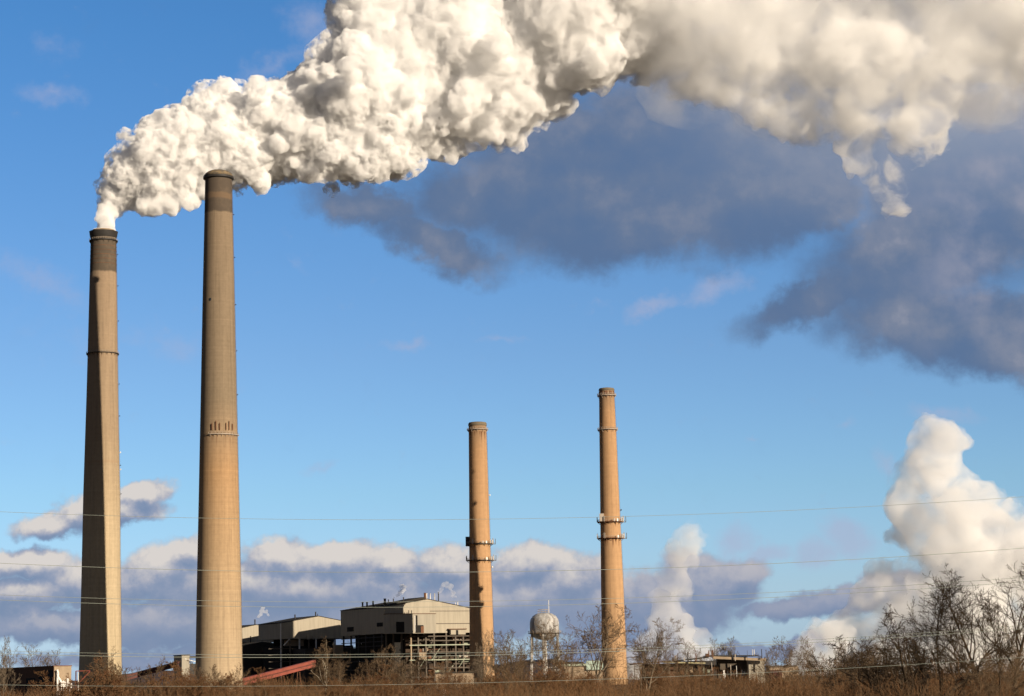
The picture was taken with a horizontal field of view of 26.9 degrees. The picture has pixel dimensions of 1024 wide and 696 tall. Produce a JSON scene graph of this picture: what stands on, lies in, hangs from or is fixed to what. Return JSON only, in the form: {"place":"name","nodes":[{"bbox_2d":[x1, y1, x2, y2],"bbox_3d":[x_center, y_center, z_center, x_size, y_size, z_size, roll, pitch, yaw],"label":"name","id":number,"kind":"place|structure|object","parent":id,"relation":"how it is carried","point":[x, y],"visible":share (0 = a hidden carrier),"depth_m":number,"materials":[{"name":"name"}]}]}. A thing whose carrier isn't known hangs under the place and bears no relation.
{"place":"outdoors","nodes":[
{"label":"outdoors","id":0,"kind":"place"},
{"bbox_2d":[2,548,1020,572],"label":"overhead wire","id":1,"kind":"object","parent":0,"point":[507,571],"visible":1,"depth_m":141.42,"materials":[{"name":"metal"}]},
{"bbox_2d":[0,0,1023,680],"label":"sky","id":2,"kind":"structure","parent":0,"point":[786,237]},
{"bbox_2d":[9,582,1015,607],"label":"overhead wire","id":3,"kind":"object","parent":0,"point":[538,605],"visible":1,"depth_m":141.10,"materials":[{"name":"metal"}]},
{"bbox_2d":[14,497,1014,519],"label":"overhead wire","id":4,"kind":"object","parent":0,"point":[520,518],"visible":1,"depth_m":141.96,"materials":[{"name":"metal"}]},
{"bbox_2d":[19,626,1015,654],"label":"overhead wire","id":5,"kind":"object","parent":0,"point":[490,652],"visible":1,"depth_m":140.63,"materials":[{"name":"metal"}]},
{"bbox_2d":[11,577,1023,601],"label":"overhead wire","id":6,"kind":"object","parent":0,"point":[526,600],"visible":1,"depth_m":141.14,"materials":[{"name":"metal"}]},
{"bbox_2d":[12,628,1023,657],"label":"overhead wire","id":7,"kind":"object","parent":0,"point":[500,654],"visible":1,"depth_m":140.59,"materials":[{"name":"metal"}]},
{"bbox_2d":[37,657,1020,685],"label":"overhead wire","id":8,"kind":"object","parent":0,"point":[589,679],"visible":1,"depth_m":140.32,"materials":[{"name":"metal"}]},
{"bbox_2d":[71,672,1006,695],"bbox_3d":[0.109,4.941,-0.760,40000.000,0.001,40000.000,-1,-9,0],"label":"ground","id":9,"kind":"structure","parent":0,"point":[624,684],"depth_m":1231.86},
{"bbox_2d":[0,635,20,695],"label":"bare tree","id":10,"kind":"object","parent":9,"relation":"on","point":[4,671],"visible":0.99,"depth_m":266.98,"materials":[{"name":"brown plant"}]},
{"bbox_2d":[19,643,49,666],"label":"bare tree","id":11,"kind":"object","parent":9,"relation":"on","point":[28,664],"visible":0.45,"depth_m":793.25,"materials":[{"name":"brown plant"}]},
{"bbox_2d":[0,665,71,695],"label":"coal shed","id":12,"kind":"structure","parent":9,"relation":"on","point":[26,675],"depth_m":729.33,"materials":[{"name":"brown metal"}]},
{"bbox_2d":[26,678,34,691],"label":"window","id":13,"kind":"structure","parent":12,"relation":"in","point":[27,679],"depth_m":733.34,"materials":[{"name":"black glass"}]},
{"bbox_2d":[38,672,44,684],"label":"window","id":14,"kind":"structure","parent":12,"relation":"in","point":[41,675],"depth_m":723.03,"materials":[{"name":"black glass"}]},
{"bbox_2d":[48,670,52,686],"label":"window","id":15,"kind":"structure","parent":12,"relation":"in","point":[50,672],"depth_m":714.61,"materials":[{"name":"black glass"}]},
{"bbox_2d":[44,649,60,665],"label":"bare tree","id":16,"kind":"object","parent":9,"relation":"on","point":[47,663],"visible":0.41,"depth_m":781.40,"materials":[{"name":"brown plant"}]},
{"bbox_2d":[27,670,97,695],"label":"bare tree","id":17,"kind":"object","parent":9,"relation":"on","point":[47,689],"visible":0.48,"depth_m":235.85,"materials":[{"name":"brown plant"}]},
{"bbox_2d":[75,670,89,687],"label":"gantry frame","id":18,"kind":"object","parent":9,"relation":"on","point":[78,676],"visible":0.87,"depth_m":751.64,"materials":[{"name":"red paint"}]},
{"bbox_2d":[59,655,133,695],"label":"bare tree","id":19,"kind":"object","parent":9,"relation":"on","point":[117,688],"visible":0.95,"depth_m":225.48,"materials":[{"name":"brown plant"}]},
{"bbox_2d":[79,228,121,688],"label":"chimney","id":20,"kind":"object","parent":9,"relation":"on","point":[100,626],"visible":0.98,"depth_m":1304.12,"materials":[{"name":"concrete"}]},
{"bbox_2d":[99,646,123,683],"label":"bare tree","id":21,"kind":"object","parent":9,"relation":"on","point":[108,662],"visible":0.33,"depth_m":286.90,"materials":[{"name":"brown plant"}]},
{"bbox_2d":[90,649,168,695],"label":"bare tree","id":22,"kind":"object","parent":9,"relation":"on","point":[124,675],"visible":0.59,"depth_m":238.97,"materials":[{"name":"brown plant"}]},
{"bbox_2d":[119,661,178,684],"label":"conveyor gallery","id":23,"kind":"object","parent":9,"relation":"on","point":[166,666],"visible":0.34,"depth_m":1224.76,"materials":[{"name":"red paint"}]},
{"bbox_2d":[108,665,190,695],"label":"bare tree","id":24,"kind":"object","parent":9,"relation":"on","point":[151,686],"visible":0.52,"depth_m":235.62,"materials":[{"name":"brown plant"}]},
{"bbox_2d":[149,665,216,695],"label":"bare tree","id":25,"kind":"object","parent":9,"relation":"on","point":[198,686],"visible":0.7,"depth_m":235.40,"materials":[{"name":"brown plant"}]},
{"bbox_2d":[173,655,195,680],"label":"transfer tower","id":26,"kind":"structure","parent":9,"relation":"on","point":[185,664],"depth_m":1244.35,"materials":[{"name":"grey metal"}]},
{"bbox_2d":[159,660,245,695],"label":"bare tree","id":27,"kind":"object","parent":9,"relation":"on","point":[229,679],"visible":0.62,"depth_m":248.57,"materials":[{"name":"brown plant"}]},
{"bbox_2d":[185,657,250,695],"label":"bare tree","id":28,"kind":"object","parent":9,"relation":"on","point":[217,675],"visible":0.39,"depth_m":257.08,"materials":[{"name":"brown plant"}]},
{"bbox_2d":[195,169,242,688],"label":"chimney","id":29,"kind":"object","parent":9,"relation":"on","point":[218,627],"visible":0.95,"depth_m":1197.08,"materials":[{"name":"concrete"}]},
{"bbox_2d":[242,619,272,690],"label":"boiler house","id":30,"kind":"structure","parent":9,"relation":"on","point":[253,644],"depth_m":1449.42,"materials":[{"name":"beige metal"}]},
{"bbox_2d":[244,667,296,695],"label":"bare tree","id":31,"kind":"object","parent":9,"relation":"on","point":[275,687],"visible":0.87,"depth_m":235.56,"materials":[{"name":"brown plant"}]},
{"bbox_2d":[243,660,315,690],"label":"conveyor gallery","id":32,"kind":"object","parent":9,"relation":"on","point":[288,669],"visible":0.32,"depth_m":1254.26,"materials":[{"name":"red paint"}]},
{"bbox_2d":[258,612,355,689],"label":"boiler house","id":33,"kind":"structure","parent":9,"relation":"on","point":[295,636],"depth_m":1415.33,"materials":[{"name":"beige metal"}]},
{"bbox_2d":[300,636,334,693],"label":"bare tree","id":34,"kind":"object","parent":9,"relation":"on","point":[325,675],"visible":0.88,"depth_m":296.22,"materials":[{"name":"brown plant"}]},
{"bbox_2d":[309,646,350,694],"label":"bare tree","id":35,"kind":"object","parent":9,"relation":"on","point":[340,675],"visible":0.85,"depth_m":296.83,"materials":[{"name":"brown plant"}]},
{"bbox_2d":[319,663,398,695],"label":"bare tree","id":36,"kind":"object","parent":9,"relation":"on","point":[366,685],"visible":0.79,"depth_m":236.27,"materials":[{"name":"brown plant"}]},
{"bbox_2d":[349,643,419,692],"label":"bare tree","id":37,"kind":"object","parent":9,"relation":"on","point":[370,666],"visible":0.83,"depth_m":285.14,"materials":[{"name":"brown plant"}]},
{"bbox_2d":[354,657,420,695],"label":"bare tree","id":38,"kind":"object","parent":9,"relation":"on","point":[399,677],"visible":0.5,"depth_m":284.73,"materials":[{"name":"brown plant"}]},
{"bbox_2d":[391,653,416,690],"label":"bare tree","id":39,"kind":"object","parent":9,"relation":"on","point":[403,669],"visible":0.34,"depth_m":296.80,"materials":[{"name":"brown plant"}]},
{"bbox_2d":[340,592,469,687],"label":"boiler house","id":40,"kind":"structure","parent":9,"relation":"on","point":[410,626],"depth_m":1350.58,"materials":[{"name":"beige metal"}]},
{"bbox_2d":[347,627,353,631],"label":"window","id":41,"kind":"structure","parent":40,"relation":"in","point":[349,629],"depth_m":1372.58,"materials":[{"name":"black glass"}]},
{"bbox_2d":[378,666,447,695],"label":"bare tree","id":42,"kind":"object","parent":9,"relation":"on","point":[394,692],"visible":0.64,"depth_m":246.48,"materials":[{"name":"brown plant"}]},
{"bbox_2d":[407,651,433,695],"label":"bare tree","id":43,"kind":"object","parent":9,"relation":"on","point":[424,665],"visible":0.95,"depth_m":277.11,"materials":[{"name":"brown plant"}]},
{"bbox_2d":[428,653,463,694],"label":"bare tree","id":44,"kind":"object","parent":9,"relation":"on","point":[442,672],"visible":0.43,"depth_m":296.11,"materials":[{"name":"brown plant"}]},
{"bbox_2d":[435,671,474,687],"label":"pump house","id":45,"kind":"structure","parent":9,"relation":"on","point":[468,674],"depth_m":1166.51,"materials":[{"name":"beige concrete"}]},
{"bbox_2d":[427,662,508,695],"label":"bare tree","id":46,"kind":"object","parent":9,"relation":"on","point":[489,676],"visible":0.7,"depth_m":257.27,"materials":[{"name":"brown plant"}]},
{"bbox_2d":[465,421,495,686],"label":"chimney","id":47,"kind":"object","parent":9,"relation":"on","point":[480,559],"visible":0.91,"depth_m":1281.96,"materials":[{"name":"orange concrete"}]},
{"bbox_2d":[467,628,499,684],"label":"bare tree","id":48,"kind":"object","parent":9,"relation":"on","point":[479,666],"visible":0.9,"depth_m":326.07,"materials":[{"name":"brown plant"}]},
{"bbox_2d":[483,628,531,682],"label":"bare tree","id":49,"kind":"object","parent":9,"relation":"on","point":[490,659],"visible":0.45,"depth_m":336.28,"materials":[{"name":"brown plant"}]},
{"bbox_2d":[483,640,534,694],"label":"bare tree","id":50,"kind":"object","parent":9,"relation":"on","point":[503,672],"visible":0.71,"depth_m":288.09,"materials":[{"name":"brown plant"}]},
{"bbox_2d":[0,638,1023,695],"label":"brush","id":51,"kind":"object","parent":9,"relation":"on","point":[797,691],"visible":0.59,"depth_m":222.20,"materials":[{"name":"brown plant"}]},
{"bbox_2d":[490,630,536,693],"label":"bare tree","id":52,"kind":"object","parent":9,"relation":"on","point":[515,657],"visible":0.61,"depth_m":306.82,"materials":[{"name":"brown plant"}]},
{"bbox_2d":[507,660,565,695],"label":"bare tree","id":53,"kind":"object","parent":9,"relation":"on","point":[543,677],"visible":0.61,"depth_m":254.61,"materials":[{"name":"brown plant"}]},
{"bbox_2d":[528,600,560,679],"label":"water tower","id":54,"kind":"structure","parent":9,"relation":"on","point":[546,617],"depth_m":1085.89,"materials":[{"name":"metal"}]},
{"bbox_2d":[527,617,565,686],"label":"bare tree","id":55,"kind":"object","parent":9,"relation":"on","point":[545,655],"visible":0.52,"depth_m":297.10,"materials":[{"name":"brown plant"}]},
{"bbox_2d":[530,622,588,686],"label":"bare tree","id":56,"kind":"object","parent":9,"relation":"on","point":[566,658],"visible":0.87,"depth_m":288.00,"materials":[{"name":"brown plant"}]},
{"bbox_2d":[548,662,611,695],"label":"bare tree","id":57,"kind":"object","parent":9,"relation":"on","point":[586,679],"visible":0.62,"depth_m":256.19,"materials":[{"name":"brown plant"}]},
{"bbox_2d":[564,661,602,686],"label":"warehouse","id":58,"kind":"structure","parent":9,"relation":"on","point":[581,670],"depth_m":968.77,"materials":[{"name":"beige metal"}]},
{"bbox_2d":[563,601,638,685],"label":"bare tree","id":59,"kind":"object","parent":9,"relation":"on","point":[593,645],"visible":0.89,"depth_m":326.71,"materials":[{"name":"brown plant"}]},
{"bbox_2d":[597,387,627,684],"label":"chimney","id":60,"kind":"object","parent":9,"relation":"on","point":[612,536],"visible":0.93,"depth_m":1193.52,"materials":[{"name":"concrete"}]},
{"bbox_2d":[634,629,664,692],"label":"bare tree","id":61,"kind":"object","parent":9,"relation":"on","point":[657,640],"visible":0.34,"depth_m":296.93,"materials":[{"name":"brown plant"}]},
{"bbox_2d":[626,662,675,695],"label":"bare tree","id":62,"kind":"object","parent":9,"relation":"on","point":[659,680],"visible":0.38,"depth_m":293.45,"materials":[{"name":"brown plant"}]},
{"bbox_2d":[617,617,690,695],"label":"bare tree","id":63,"kind":"object","parent":9,"relation":"on","point":[639,659],"visible":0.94,"depth_m":265.88,"materials":[{"name":"brown plant"}]},
{"bbox_2d":[659,643,684,680],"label":"bare tree","id":64,"kind":"object","parent":9,"relation":"on","point":[665,656],"visible":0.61,"depth_m":416.12,"materials":[{"name":"brown plant"}]},
{"bbox_2d":[667,657,713,689],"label":"bare tree","id":65,"kind":"object","parent":9,"relation":"on","point":[689,669],"visible":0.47,"depth_m":327.43,"materials":[{"name":"brown plant"}]},
{"bbox_2d":[680,641,702,660],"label":"bare tree","id":66,"kind":"object","parent":9,"relation":"on","point":[698,654],"visible":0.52,"depth_m":1089.58,"materials":[{"name":"grey plant"}]},
{"bbox_2d":[630,649,765,683],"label":"building","id":67,"kind":"structure","parent":9,"relation":"on","point":[735,662],"depth_m":1006.00,"materials":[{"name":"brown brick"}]},
{"bbox_2d":[675,667,735,695],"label":"bare tree","id":68,"kind":"object","parent":9,"relation":"on","point":[688,682],"visible":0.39,"depth_m":275.41,"materials":[{"name":"brown plant"}]},
{"bbox_2d":[704,637,726,660],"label":"bare tree","id":69,"kind":"object","parent":9,"relation":"on","point":[716,651],"visible":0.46,"depth_m":1099.18,"materials":[{"name":"grey plant"}]},
{"bbox_2d":[720,636,740,654],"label":"bare tree","id":70,"kind":"object","parent":9,"relation":"on","point":[727,650],"visible":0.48,"depth_m":1087.63,"materials":[{"name":"grey plant"}]},
{"bbox_2d":[720,670,789,695],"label":"bare tree","id":71,"kind":"object","parent":9,"relation":"on","point":[759,688],"visible":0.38,"depth_m":266.76,"materials":[{"name":"brown plant"}]},
{"bbox_2d":[765,643,780,665],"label":"bare tree","id":72,"kind":"object","parent":9,"relation":"on","point":[768,659],"visible":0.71,"depth_m":1087.73,"materials":[{"name":"grey plant"}]},
{"bbox_2d":[749,652,812,694],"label":"bare tree","id":73,"kind":"object","parent":9,"relation":"on","point":[765,663],"visible":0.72,"depth_m":286.17,"materials":[{"name":"brown plant"}]},
{"bbox_2d":[765,664,798,682],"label":"brick shed","id":74,"kind":"structure","parent":9,"relation":"on","point":[771,668],"depth_m":936.87,"materials":[{"name":"beige brick"}]},
{"bbox_2d":[772,636,795,664],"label":"bare tree","id":75,"kind":"object","parent":9,"relation":"on","point":[788,655],"visible":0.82,"depth_m":1069.64,"materials":[{"name":"brown plant"}]},
{"bbox_2d":[788,635,830,695],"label":"bare tree","id":76,"kind":"object","parent":9,"relation":"on","point":[805,654],"visible":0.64,"depth_m":316.48,"materials":[{"name":"brown plant"}]},
{"bbox_2d":[799,648,870,694],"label":"bare tree","id":77,"kind":"object","parent":9,"relation":"on","point":[818,673],"visible":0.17,"depth_m":265.27,"materials":[{"name":"brown plant"}]},
{"bbox_2d":[824,640,853,684],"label":"bare tree","id":78,"kind":"object","parent":9,"relation":"on","point":[843,642],"visible":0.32,"depth_m":295.70,"materials":[{"name":"brown plant"}]},
{"bbox_2d":[817,646,888,688],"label":"bare tree","id":79,"kind":"object","parent":9,"relation":"on","point":[827,680],"visible":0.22,"depth_m":236.78,"materials":[{"name":"brown plant"}]},
{"bbox_2d":[831,644,889,683],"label":"bare tree","id":80,"kind":"object","parent":9,"relation":"on","point":[842,663],"visible":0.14,"depth_m":246.56,"materials":[{"name":"brown plant"}]},
{"bbox_2d":[839,636,898,688],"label":"bare tree","id":81,"kind":"object","parent":9,"relation":"on","point":[872,658],"visible":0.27,"depth_m":226.18,"materials":[{"name":"brown plant"}]},
{"bbox_2d":[838,629,954,695],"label":"bare tree","id":82,"kind":"object","parent":9,"relation":"on","point":[852,659],"visible":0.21,"depth_m":211.58,"materials":[{"name":"brown plant"}]},
{"bbox_2d":[806,603,1019,695],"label":"bare tree","id":83,"kind":"object","parent":9,"relation":"on","point":[916,659],"visible":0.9,"depth_m":161.62,"materials":[{"name":"brown plant"}]},
{"bbox_2d":[882,575,978,695],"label":"bare tree","id":84,"kind":"object","parent":9,"relation":"on","point":[937,628],"visible":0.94,"depth_m":173.38,"materials":[{"name":"brown plant"}]},
{"bbox_2d":[891,663,973,695],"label":"bare tree","id":85,"kind":"object","parent":9,"relation":"on","point":[938,686],"visible":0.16,"depth_m":188.21,"materials":[{"name":"brown plant"}]},
{"bbox_2d":[920,601,988,691],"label":"bare tree","id":86,"kind":"object","parent":9,"relation":"on","point":[964,635],"visible":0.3,"depth_m":204.20,"materials":[{"name":"brown plant"}]},
{"bbox_2d":[907,562,1018,682],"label":"bare tree","id":87,"kind":"object","parent":9,"relation":"on","point":[958,628],"visible":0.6,"depth_m":180.33,"materials":[{"name":"brown plant"}]},
{"bbox_2d":[950,647,1023,695],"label":"bare tree","id":88,"kind":"object","parent":9,"relation":"on","point":[992,682],"visible":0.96,"depth_m":148.21,"materials":[{"name":"brown plant"}]},
{"bbox_2d":[953,560,1023,692],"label":"bare tree","id":89,"kind":"object","parent":9,"relation":"on","point":[1019,622],"visible":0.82,"depth_m":168.98,"materials":[{"name":"brown plant"}]},
{"bbox_2d":[963,673,1023,695],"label":"bare tree","id":90,"kind":"object","parent":9,"relation":"on","point":[990,685],"visible":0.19,"depth_m":178.18,"materials":[{"name":"brown plant"}]},
{"bbox_2d":[970,592,1022,692],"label":"bare tree","id":91,"kind":"object","parent":9,"relation":"on","point":[988,609],"visible":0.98,"depth_m":158.26,"materials":[{"name":"brown plant"}]},
{"bbox_2d":[992,605,1023,690],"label":"bare tree","id":92,"kind":"object","parent":9,"relation":"on","point":[1012,654],"visible":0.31,"depth_m":186.73,"materials":[{"name":"brown plant"}]},
{"bbox_2d":[72,659,1023,689],"bbox_3d":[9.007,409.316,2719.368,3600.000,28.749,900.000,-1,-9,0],"label":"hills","id":93,"kind":"structure","parent":0,"point":[535,670],"depth_m":2454.27,"materials":[{"name":"brown plant"}]}
]}

